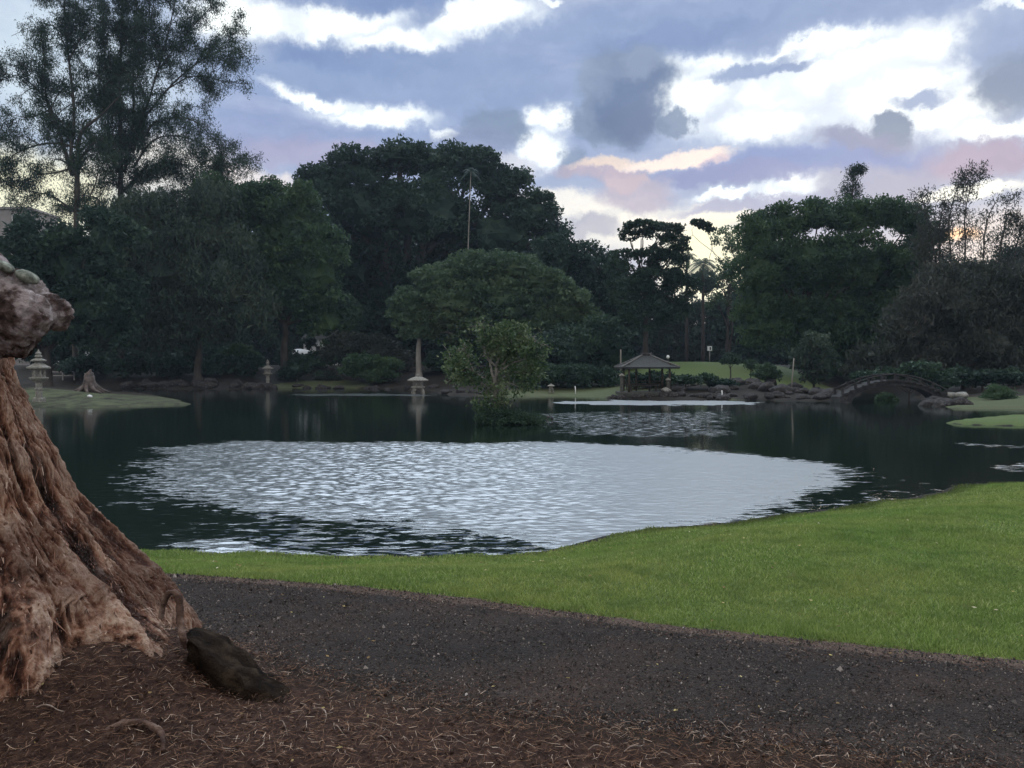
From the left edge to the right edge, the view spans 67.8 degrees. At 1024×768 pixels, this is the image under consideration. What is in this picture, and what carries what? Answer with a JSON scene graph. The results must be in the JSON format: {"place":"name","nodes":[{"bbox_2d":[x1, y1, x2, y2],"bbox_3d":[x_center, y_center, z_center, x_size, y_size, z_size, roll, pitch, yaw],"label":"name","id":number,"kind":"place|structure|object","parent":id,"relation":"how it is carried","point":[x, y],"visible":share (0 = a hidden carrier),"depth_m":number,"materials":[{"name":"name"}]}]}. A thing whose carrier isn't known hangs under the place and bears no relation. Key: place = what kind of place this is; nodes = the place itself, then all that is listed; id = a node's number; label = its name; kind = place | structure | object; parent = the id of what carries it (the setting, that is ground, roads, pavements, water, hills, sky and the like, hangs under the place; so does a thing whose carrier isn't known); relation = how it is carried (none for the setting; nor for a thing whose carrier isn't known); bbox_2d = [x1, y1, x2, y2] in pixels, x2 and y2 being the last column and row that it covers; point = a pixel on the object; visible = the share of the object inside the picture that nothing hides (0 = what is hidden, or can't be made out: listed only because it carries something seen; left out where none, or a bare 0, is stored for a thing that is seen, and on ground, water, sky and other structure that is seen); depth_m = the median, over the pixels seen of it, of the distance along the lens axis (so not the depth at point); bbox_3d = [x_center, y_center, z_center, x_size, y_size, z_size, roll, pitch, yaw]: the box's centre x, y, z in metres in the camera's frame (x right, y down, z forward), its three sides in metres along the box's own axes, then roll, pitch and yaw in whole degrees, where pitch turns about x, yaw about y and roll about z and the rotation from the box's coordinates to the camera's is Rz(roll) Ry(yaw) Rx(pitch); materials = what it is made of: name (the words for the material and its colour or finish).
{"place":"outdoors","nodes":[
{"label":"outdoors","id":0,"kind":"place"},
{"bbox_2d":[0,362,1023,767],"bbox_3d":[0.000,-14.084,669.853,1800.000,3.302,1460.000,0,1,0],"label":"ground","id":1,"kind":"structure","parent":0,"point":[62,394],"depth_m":3.37,"materials":[{"name":"plant"}]},
{"bbox_2d":[0,207,58,364],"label":"apartment building","id":2,"kind":"structure","parent":1,"relation":"on","point":[6,216],"depth_m":111.52,"materials":[{"name":"concrete"}]},
{"bbox_2d":[26,349,50,401],"bbox_3d":[-27.332,-0.480,44.000,1.259,3.086,1.097,0,1,-20],"label":"stone lantern","id":3,"kind":"object","parent":1,"relation":"on","point":[38,367],"visible":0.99,"depth_m":43.82,"materials":[{"name":"stone"}]},
{"bbox_2d":[23,339,97,366],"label":"shrub","id":4,"kind":"object","parent":1,"relation":"on","point":[63,353],"visible":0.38,"depth_m":87.15,"materials":[{"name":"green plant"}]},
{"bbox_2d":[52,371,74,379],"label":"rail fence","id":5,"kind":"object","parent":1,"relation":"on","point":[63,375],"visible":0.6,"depth_m":81.97,"materials":[{"name":"wood"}]},
{"bbox_2d":[0,0,133,375],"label":"ironwood tree","id":6,"kind":"object","parent":1,"relation":"on","point":[66,133],"visible":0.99,"depth_m":83.06,"materials":[{"name":"green plant"}]},
{"bbox_2d":[0,204,151,386],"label":"broadleaf tree","id":7,"kind":"object","parent":1,"relation":"on","point":[95,289],"visible":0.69,"depth_m":65.05,"materials":[{"name":"green plant"}]},
{"bbox_2d":[54,351,110,379],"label":"shrub","id":8,"kind":"object","parent":1,"relation":"on","point":[81,365],"visible":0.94,"depth_m":81.20,"materials":[{"name":"green plant"}]},
{"bbox_2d":[73,369,110,393],"bbox_3d":[-27.739,-0.179,50.083,2.106,1.619,2.101,0,1,0],"label":"tree stump","id":9,"kind":"object","parent":1,"relation":"on","point":[90,385],"visible":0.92,"depth_m":49.75,"materials":[{"name":"wood"}]},
{"bbox_2d":[0,252,202,752],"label":"tree trunk","id":10,"kind":"object","parent":1,"relation":"on","point":[56,557],"visible":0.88,"depth_m":3.67,"materials":[{"name":"red plant"}]},
{"bbox_2d":[101,353,153,378],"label":"shrub","id":11,"kind":"object","parent":1,"relation":"on","point":[129,366],"visible":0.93,"depth_m":81.09,"materials":[{"name":"green plant"}]},
{"bbox_2d":[119,381,136,388],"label":"rock","id":12,"kind":"object","parent":1,"relation":"on","point":[127,385],"visible":0.92,"depth_m":76.61,"materials":[{"name":"stone"}]},
{"bbox_2d":[143,382,158,388],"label":"rock","id":13,"kind":"object","parent":1,"relation":"on","point":[147,385],"visible":0.69,"depth_m":76.57,"materials":[{"name":"stone"}]},
{"bbox_2d":[46,0,268,359],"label":"ironwood tree","id":14,"kind":"object","parent":1,"relation":"on","point":[127,64],"visible":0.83,"depth_m":85.75,"materials":[{"name":"green plant"}]},
{"bbox_2d":[104,342,218,361],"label":"shrub","id":15,"kind":"object","parent":1,"relation":"on","point":[173,352],"visible":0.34,"depth_m":88.35,"materials":[{"name":"green plant"}]},
{"bbox_2d":[157,381,171,387],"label":"rock","id":16,"kind":"object","parent":1,"relation":"on","point":[163,384],"visible":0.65,"depth_m":76.68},
{"bbox_2d":[144,353,192,377],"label":"shrub","id":17,"kind":"object","parent":1,"relation":"on","point":[171,365],"visible":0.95,"depth_m":80.99,"materials":[{"name":"green plant"}]},
{"bbox_2d":[168,379,187,386],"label":"rock","id":18,"kind":"object","parent":1,"relation":"on","point":[173,383],"visible":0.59,"depth_m":77.49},
{"bbox_2d":[74,174,283,380],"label":"drooping tree","id":19,"kind":"object","parent":1,"relation":"on","point":[191,249],"visible":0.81,"depth_m":77.69,"materials":[{"name":"green plant"}]},
{"bbox_2d":[154,294,229,352],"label":"background tree","id":20,"kind":"object","parent":1,"relation":"on","point":[217,345],"visible":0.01,"depth_m":117.70,"materials":[{"name":"green plant"}]},
{"bbox_2d":[202,383,216,388],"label":"rock","id":21,"kind":"object","parent":1,"relation":"on","point":[208,385],"visible":0.85,"depth_m":75.30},
{"bbox_2d":[203,378,218,383],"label":"rock","id":22,"kind":"object","parent":1,"relation":"on","point":[214,380],"visible":0.38,"depth_m":77.15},
{"bbox_2d":[183,353,240,375],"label":"shrub","id":23,"kind":"object","parent":1,"relation":"on","point":[219,364],"visible":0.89,"depth_m":81.18,"materials":[{"name":"green plant"}]},
{"bbox_2d":[186,627,289,703],"bbox_3d":[-1.190,1.523,3.644,0.988,0.264,0.403,34,-5,11],"label":"rock","id":24,"kind":"object","parent":1,"relation":"on","point":[225,663],"visible":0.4,"depth_m":3.57,"materials":[{"name":"stone"}]},
{"bbox_2d":[194,232,281,363],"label":"background tree","id":25,"kind":"object","parent":1,"relation":"on","point":[254,342],"visible":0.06,"depth_m":121.22,"materials":[{"name":"green plant"}]},
{"bbox_2d":[212,341,264,359],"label":"shrub","id":26,"kind":"object","parent":1,"relation":"on","point":[237,350],"visible":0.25,"depth_m":84.74,"materials":[{"name":"green plant"}]},
{"bbox_2d":[227,352,265,376],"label":"shrub","id":27,"kind":"object","parent":1,"relation":"on","point":[244,365],"visible":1,"depth_m":81.60,"materials":[{"name":"green plant"}]},
{"bbox_2d":[241,382,255,388],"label":"rock","id":28,"kind":"object","parent":1,"relation":"on","point":[247,385],"visible":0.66,"depth_m":75.39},
{"bbox_2d":[250,382,269,388],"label":"rock","id":29,"kind":"object","parent":1,"relation":"on","point":[260,385],"visible":0.63,"depth_m":75.05,"materials":[{"name":"stone"}]},
{"bbox_2d":[262,359,272,382],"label":"stone lantern","id":30,"kind":"object","parent":1,"relation":"on","point":[267,368],"visible":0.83,"depth_m":78.81,"materials":[{"name":"stone"}]},
{"bbox_2d":[185,169,360,375],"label":"broadleaf tree","id":31,"kind":"object","parent":1,"relation":"on","point":[296,233],"visible":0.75,"depth_m":81.94,"materials":[{"name":"green plant"}]},
{"bbox_2d":[244,229,307,364],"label":"background tree","id":32,"kind":"object","parent":1,"relation":"on","point":[294,341],"visible":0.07,"depth_m":123.63,"materials":[{"name":"green plant"}]},
{"bbox_2d":[275,367,307,379],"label":"shrub","id":33,"kind":"object","parent":1,"relation":"on","point":[281,373],"visible":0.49,"depth_m":82.59,"materials":[{"name":"green plant"}]},
{"bbox_2d":[281,354,317,381],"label":"shrub","id":34,"kind":"object","parent":1,"relation":"on","point":[296,366],"visible":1,"depth_m":81.52,"materials":[{"name":"green plant"}]},
{"bbox_2d":[273,336,334,367],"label":"shrub","id":35,"kind":"object","parent":1,"relation":"on","point":[308,343],"visible":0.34,"depth_m":87.61,"materials":[{"name":"green plant"}]},
{"bbox_2d":[301,331,339,364],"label":"house","id":36,"kind":"structure","parent":1,"relation":"on","point":[319,337],"depth_m":96.91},
{"bbox_2d":[311,369,341,379],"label":"shrub","id":37,"kind":"object","parent":1,"relation":"on","point":[323,374],"visible":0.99,"depth_m":82.64,"materials":[{"name":"green plant"}]},
{"bbox_2d":[317,350,345,371],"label":"shrub","id":38,"kind":"object","parent":1,"relation":"on","point":[324,362],"visible":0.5,"depth_m":83.50,"materials":[{"name":"green plant"}]},
{"bbox_2d":[317,329,415,371],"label":"shrub","id":39,"kind":"object","parent":1,"relation":"on","point":[361,342],"visible":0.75,"depth_m":83.08,"materials":[{"name":"green plant"}]},
{"bbox_2d":[335,351,406,383],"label":"shrub","id":40,"kind":"object","parent":1,"relation":"on","point":[368,367],"visible":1,"depth_m":78.94,"materials":[{"name":"green plant"}]},
{"bbox_2d":[387,231,443,357],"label":"background tree","id":41,"kind":"object","parent":1,"relation":"on","point":[426,347],"visible":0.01,"depth_m":129.85,"materials":[{"name":"green plant"}]},
{"bbox_2d":[291,132,573,364],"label":"banyan tree","id":42,"kind":"object","parent":1,"relation":"on","point":[369,208],"visible":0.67,"depth_m":100.73,"materials":[{"name":"green plant"}]},
{"bbox_2d":[421,343,475,371],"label":"shrub","id":43,"kind":"object","parent":1,"relation":"on","point":[432,362],"visible":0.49,"depth_m":81.04,"materials":[{"name":"green plant"}]},
{"bbox_2d":[459,168,480,249],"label":"palm tree","id":44,"kind":"object","parent":1,"relation":"on","point":[471,173],"visible":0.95,"depth_m":87.53,"materials":[{"name":"green plant"}]},
{"bbox_2d":[0,628,966,767],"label":"soil crumbs","id":45,"kind":"object","parent":1,"relation":"on","point":[159,679],"visible":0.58,"depth_m":3.17,"materials":[{"name":"soil"}]},
{"bbox_2d":[440,237,531,364],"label":"background tree","id":46,"kind":"object","parent":1,"relation":"on","point":[482,361],"depth_m":128.72,"materials":[{"name":"green plant"}]},
{"bbox_2d":[436,317,553,411],"bbox_3d":[-0.618,-0.682,29.792,4.621,4.079,2.930,0,1,-15],"label":"island tree","id":47,"kind":"object","parent":1,"relation":"on","point":[497,347],"visible":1,"depth_m":29.85,"materials":[{"name":"green plant"}]},
{"bbox_2d":[384,248,606,376],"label":"umbrella tree","id":48,"kind":"object","parent":1,"relation":"on","point":[457,293],"visible":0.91,"depth_m":78.00,"materials":[{"name":"green plant"}]},
{"bbox_2d":[507,361,622,387],"bbox_3d":[4.275,-0.608,61.975,9.626,2.543,4.501,0,1,0],"label":"shrub","id":49,"kind":"object","parent":1,"relation":"on","point":[573,375],"visible":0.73,"depth_m":60.94,"materials":[{"name":"green plant"}]},
{"bbox_2d":[505,312,634,370],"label":"broadleaf tree","id":50,"kind":"object","parent":1,"relation":"on","point":[601,342],"visible":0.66,"depth_m":68.70,"materials":[{"name":"green plant"}]},
{"bbox_2d":[518,229,643,336],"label":"broadleaf tree","id":51,"kind":"object","parent":1,"relation":"on","point":[582,261],"visible":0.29,"depth_m":93.76,"materials":[{"name":"green plant"}]},
{"bbox_2d":[140,481,1023,660],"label":"grass","id":52,"kind":"structure","parent":1,"relation":"on","point":[647,550],"depth_m":5.81,"materials":[{"name":"plant"}]},
{"bbox_2d":[595,323,643,363],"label":"background tree","id":53,"kind":"object","parent":1,"relation":"on","point":[633,338],"visible":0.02,"depth_m":121.75,"materials":[{"name":"green plant"}]},
{"bbox_2d":[615,370,675,387],"bbox_3d":[10.481,-0.256,58.409,5.132,1.722,2.411,0,1,0],"label":"shrub","id":54,"kind":"object","parent":1,"relation":"on","point":[655,377],"visible":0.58,"depth_m":57.89,"materials":[{"name":"green plant"}]},
{"bbox_2d":[601,218,704,352],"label":"flat topped tree","id":55,"kind":"object","parent":1,"relation":"on","point":[640,279],"visible":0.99,"depth_m":76.69,"materials":[{"name":"green plant"}]},
{"bbox_2d":[624,315,684,361],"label":"background tree","id":56,"kind":"object","parent":1,"relation":"on","point":[640,341],"visible":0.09,"depth_m":123.09,"materials":[{"name":"green plant"}]},
{"bbox_2d":[671,385,684,391],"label":"rock","id":57,"kind":"object","parent":1,"relation":"on","point":[675,388],"visible":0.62,"depth_m":55.05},
{"bbox_2d":[636,267,724,361],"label":"broadleaf tree","id":58,"kind":"object","parent":1,"relation":"on","point":[675,331],"visible":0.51,"depth_m":123.58,"materials":[{"name":"green plant"}]},
{"bbox_2d":[673,252,702,361],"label":"palm tree","id":59,"kind":"object","parent":1,"relation":"on","point":[686,332],"visible":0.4,"depth_m":89.73,"materials":[{"name":"green plant"}]},
{"bbox_2d":[665,372,739,389],"bbox_3d":[14.014,-0.107,56.203,5.643,1.643,2.414,0,1,0],"label":"shrub","id":60,"kind":"object","parent":1,"relation":"on","point":[706,378],"visible":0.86,"depth_m":55.75,"materials":[{"name":"green plant"}]},
{"bbox_2d":[688,258,720,361],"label":"palm tree","id":61,"kind":"object","parent":1,"relation":"on","point":[703,265],"visible":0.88,"depth_m":97.69,"materials":[{"name":"green plant"}]},
{"bbox_2d":[702,393,717,397],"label":"rock","id":62,"kind":"object","parent":1,"relation":"on","point":[705,395],"visible":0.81,"depth_m":51.30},
{"bbox_2d":[689,218,732,352],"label":"leaning tree","id":63,"kind":"object","parent":1,"relation":"on","point":[703,225],"visible":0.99,"depth_m":87.57,"materials":[{"name":"green plant"}]},
{"bbox_2d":[691,293,753,361],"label":"broadleaf tree","id":64,"kind":"object","parent":1,"relation":"on","point":[718,349],"visible":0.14,"depth_m":122.15,"materials":[{"name":"green plant"}]},
{"bbox_2d":[715,385,730,393],"bbox_3d":[14.636,0.621,53.588,1.278,1.117,1.316,0,1,-1],"label":"rock","id":65,"kind":"object","parent":1,"relation":"on","point":[725,389],"visible":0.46,"depth_m":53.12,"materials":[{"name":"stone"}]},
{"bbox_2d":[715,395,730,399],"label":"rock","id":66,"kind":"object","parent":1,"relation":"on","point":[722,397],"visible":0.66,"depth_m":50.38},
{"bbox_2d":[704,225,742,352],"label":"broadleaf tree","id":67,"kind":"object","parent":1,"relation":"on","point":[729,244],"visible":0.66,"depth_m":91.84,"materials":[{"name":"green plant"}]},
{"bbox_2d":[719,352,741,377],"bbox_3d":[17.768,-1.321,61.984,1.785,2.714,2.016,0,1,0],"label":"young tree","id":68,"kind":"object","parent":1,"relation":"on","point":[728,358],"visible":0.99,"depth_m":61.64,"materials":[{"name":"green plant"}]},
{"bbox_2d":[730,377,745,384],"bbox_3d":[17.051,-0.141,58.234,1.810,0.723,1.159,0,1,-11],"label":"rock","id":69,"kind":"object","parent":1,"relation":"on","point":[740,380],"visible":0.45,"depth_m":57.83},
{"bbox_2d":[742,358,759,377],"bbox_3d":[19.541,-0.978,62.142,1.477,2.262,2.132,0,1,12],"label":"young tree","id":70,"kind":"object","parent":1,"relation":"on","point":[750,363],"visible":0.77,"depth_m":61.73,"materials":[{"name":"green plant"}]},
{"bbox_2d":[744,393,758,399],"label":"rock","id":71,"kind":"object","parent":1,"relation":"on","point":[751,396],"visible":0.83,"depth_m":50.30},
{"bbox_2d":[744,378,764,384],"bbox_3d":[18.631,-0.068,58.909,1.733,0.790,1.412,0,1,-7],"label":"rock","id":72,"kind":"object","parent":1,"relation":"on","point":[748,381],"visible":0.38,"depth_m":58.60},
{"bbox_2d":[747,382,761,388],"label":"rock","id":73,"kind":"object","parent":1,"relation":"on","point":[755,385],"visible":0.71,"depth_m":55.51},
{"bbox_2d":[699,279,812,364],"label":"background tree","id":74,"kind":"object","parent":1,"relation":"on","point":[745,353],"visible":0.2,"depth_m":120.13,"materials":[{"name":"green plant"}]},
{"bbox_2d":[757,381,774,391],"bbox_3d":[18.273,0.303,54.768,1.299,0.990,1.369,0,1,-4],"label":"rock","id":75,"kind":"object","parent":1,"relation":"on","point":[764,387],"visible":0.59,"depth_m":54.23,"materials":[{"name":"stone"}]},
{"bbox_2d":[749,361,783,381],"bbox_3d":[20.056,-0.700,60.022,2.832,2.261,1.932,0,1,-16],"label":"shrub","id":76,"kind":"object","parent":1,"relation":"on","point":[765,371],"visible":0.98,"depth_m":59.69,"materials":[{"name":"green plant"}]},
{"bbox_2d":[768,384,794,392],"bbox_3d":[18.958,0.453,53.680,1.553,0.947,1.448,-1,2,-38],"label":"rock","id":77,"kind":"object","parent":1,"relation":"on","point":[783,388],"visible":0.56,"depth_m":53.35,"materials":[{"name":"stone"}]},
{"bbox_2d":[751,283,848,364],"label":"background tree","id":78,"kind":"object","parent":1,"relation":"on","point":[773,352],"visible":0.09,"depth_m":115.65,"materials":[{"name":"green plant"}]},
{"bbox_2d":[787,329,842,387],"bbox_3d":[23.054,-1.630,58.079,3.664,5.101,3.288,-1,1,-27],"label":"young tree","id":79,"kind":"object","parent":1,"relation":"on","point":[814,357],"visible":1,"depth_m":57.43,"materials":[{"name":"green plant"}]},
{"bbox_2d":[821,388,839,394],"bbox_3d":[22.065,0.706,52.869,2.350,0.857,1.445,-1,2,-43],"label":"rock","id":80,"kind":"object","parent":1,"relation":"on","point":[829,390],"visible":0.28,"depth_m":52.42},
{"bbox_2d":[716,193,954,377],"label":"tree","id":81,"kind":"object","parent":1,"relation":"on","point":[876,273],"visible":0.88,"depth_m":72.08,"materials":[{"name":"green plant"}]},
{"bbox_2d":[832,161,870,339],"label":"conifer tree","id":82,"kind":"object","parent":1,"relation":"on","point":[857,169],"visible":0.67,"depth_m":85.30,"materials":[{"name":"green plant"}]},
{"bbox_2d":[874,391,898,400],"bbox_3d":[24.682,1.163,49.966,1.687,1.506,2.189,0,1,0],"label":"shrub","id":83,"kind":"object","parent":1,"relation":"on","point":[887,396],"visible":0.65,"depth_m":49.60,"materials":[{"name":"green plant"}]},
{"bbox_2d":[831,373,949,402],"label":"arched bridge","id":84,"kind":"structure","parent":1,"relation":"on","point":[848,393],"depth_m":46.38,"materials":[{"name":"stone"}]},
{"bbox_2d":[849,358,961,400],"bbox_3d":[25.337,-0.036,49.084,7.156,3.253,2.717,0,1,0],"label":"shrub","id":85,"kind":"object","parent":1,"relation":"on","point":[924,370],"visible":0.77,"depth_m":48.70,"materials":[{"name":"green plant"}]},
{"bbox_2d":[918,399,934,405],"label":"rock","id":86,"kind":"object","parent":1,"relation":"on","point":[929,402],"visible":0.53,"depth_m":42.61,"materials":[{"name":"stone"}]},
{"bbox_2d":[837,254,1023,390],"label":"drooping tree","id":87,"kind":"object","parent":1,"relation":"on","point":[975,305],"visible":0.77,"depth_m":58.76,"materials":[{"name":"green plant"}]},
{"bbox_2d":[932,398,950,406],"bbox_3d":[24.063,1.159,42.308,1.451,0.790,1.245,1,1,27],"label":"rock","id":88,"kind":"object","parent":1,"relation":"on","point":[938,402],"visible":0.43,"depth_m":42.16,"materials":[{"name":"stone"}]},
{"bbox_2d":[953,392,968,398],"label":"rock","id":89,"kind":"object","parent":1,"relation":"on","point":[961,394],"visible":0.81,"depth_m":46.36,"materials":[{"name":"stone"}]},
{"bbox_2d":[900,159,1023,324],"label":"bamboo clump","id":90,"kind":"object","parent":1,"relation":"on","point":[941,230],"visible":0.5,"depth_m":65.55,"materials":[{"name":"green plant"}]},
{"bbox_2d":[944,363,1023,391],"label":"shrub","id":91,"kind":"object","parent":1,"relation":"on","point":[978,377],"visible":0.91,"depth_m":53.57,"materials":[{"name":"green plant"}]},
{"bbox_2d":[949,241,1023,329],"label":"broadleaf tree","id":92,"kind":"object","parent":1,"relation":"on","point":[1007,253],"visible":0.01,"depth_m":89.84,"materials":[{"name":"green plant"}]},
{"bbox_2d":[978,383,1020,399],"bbox_3d":[28.539,0.578,44.495,2.056,1.316,2.251,0,1,0],"label":"shrub","id":93,"kind":"object","parent":1,"relation":"on","point":[996,391],"visible":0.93,"depth_m":44.16,"materials":[{"name":"green plant"}]},
{"bbox_2d":[0,0,1023,324],"label":"sky","id":94,"kind":"structure","parent":0,"point":[675,111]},
{"bbox_2d":[32,388,1023,556],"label":"water","id":95,"kind":"structure","parent":0,"point":[349,472],"depth_m":17.16,"materials":[{"name":"black liquid"}]},
{"bbox_2d":[407,375,428,393],"bbox_3d":[-7.681,0.059,62.264,1.617,1.701,1.617,0,1,5],"label":"snow lantern","id":96,"kind":"object","parent":95,"relation":"in","point":[418,384],"visible":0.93,"depth_m":61.92,"materials":[{"name":"stone"}]},
{"bbox_2d":[472,406,551,425],"bbox_3d":[-0.010,1.192,29.534,3.144,0.680,2.254,0,1,0],"label":"shrub","id":97,"kind":"object","parent":95,"relation":"on","point":[501,416],"visible":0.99,"depth_m":29.06,"materials":[{"name":"green plant"}]},
{"bbox_2d":[772,391,784,397],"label":"rock","id":98,"kind":"object","parent":95,"relation":"on","point":[778,394],"visible":0.64,"depth_m":50.28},
{"bbox_2d":[808,387,821,394],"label":"rock","id":99,"kind":"object","parent":95,"relation":"on","point":[813,391],"visible":0.45,"depth_m":52.76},
{"bbox_2d":[812,393,828,399],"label":"rock","id":100,"kind":"object","parent":95,"relation":"on","point":[820,396],"visible":0.91,"depth_m":49.23,"materials":[{"name":"stone"}]},
{"bbox_2d":[951,398,964,404],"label":"rock","id":101,"kind":"object","parent":95,"relation":"on","point":[957,401],"visible":0.69,"depth_m":41.27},
{"bbox_2d":[165,573,1023,767],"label":"path","id":102,"kind":"structure","parent":0,"point":[812,671],"depth_m":3.90,"materials":[{"name":"gravel"}]},
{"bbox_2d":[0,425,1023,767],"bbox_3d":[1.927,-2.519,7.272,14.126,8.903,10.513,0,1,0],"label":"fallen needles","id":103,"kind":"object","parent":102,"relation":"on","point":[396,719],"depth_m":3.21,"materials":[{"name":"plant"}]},
{"bbox_2d":[614,353,680,396],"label":"pavilion","id":104,"kind":"structure","parent":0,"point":[649,361],"depth_m":53.38,"materials":[{"name":"wood"}]},
{"bbox_2d":[619,373,624,393],"bbox_3d":[7.593,-0.019,52.713,0.370,1.450,0.370,-1,1,-22],"label":"stone post","id":105,"kind":"object","parent":104,"relation":"on","point":[621,375],"visible":0.99,"depth_m":52.61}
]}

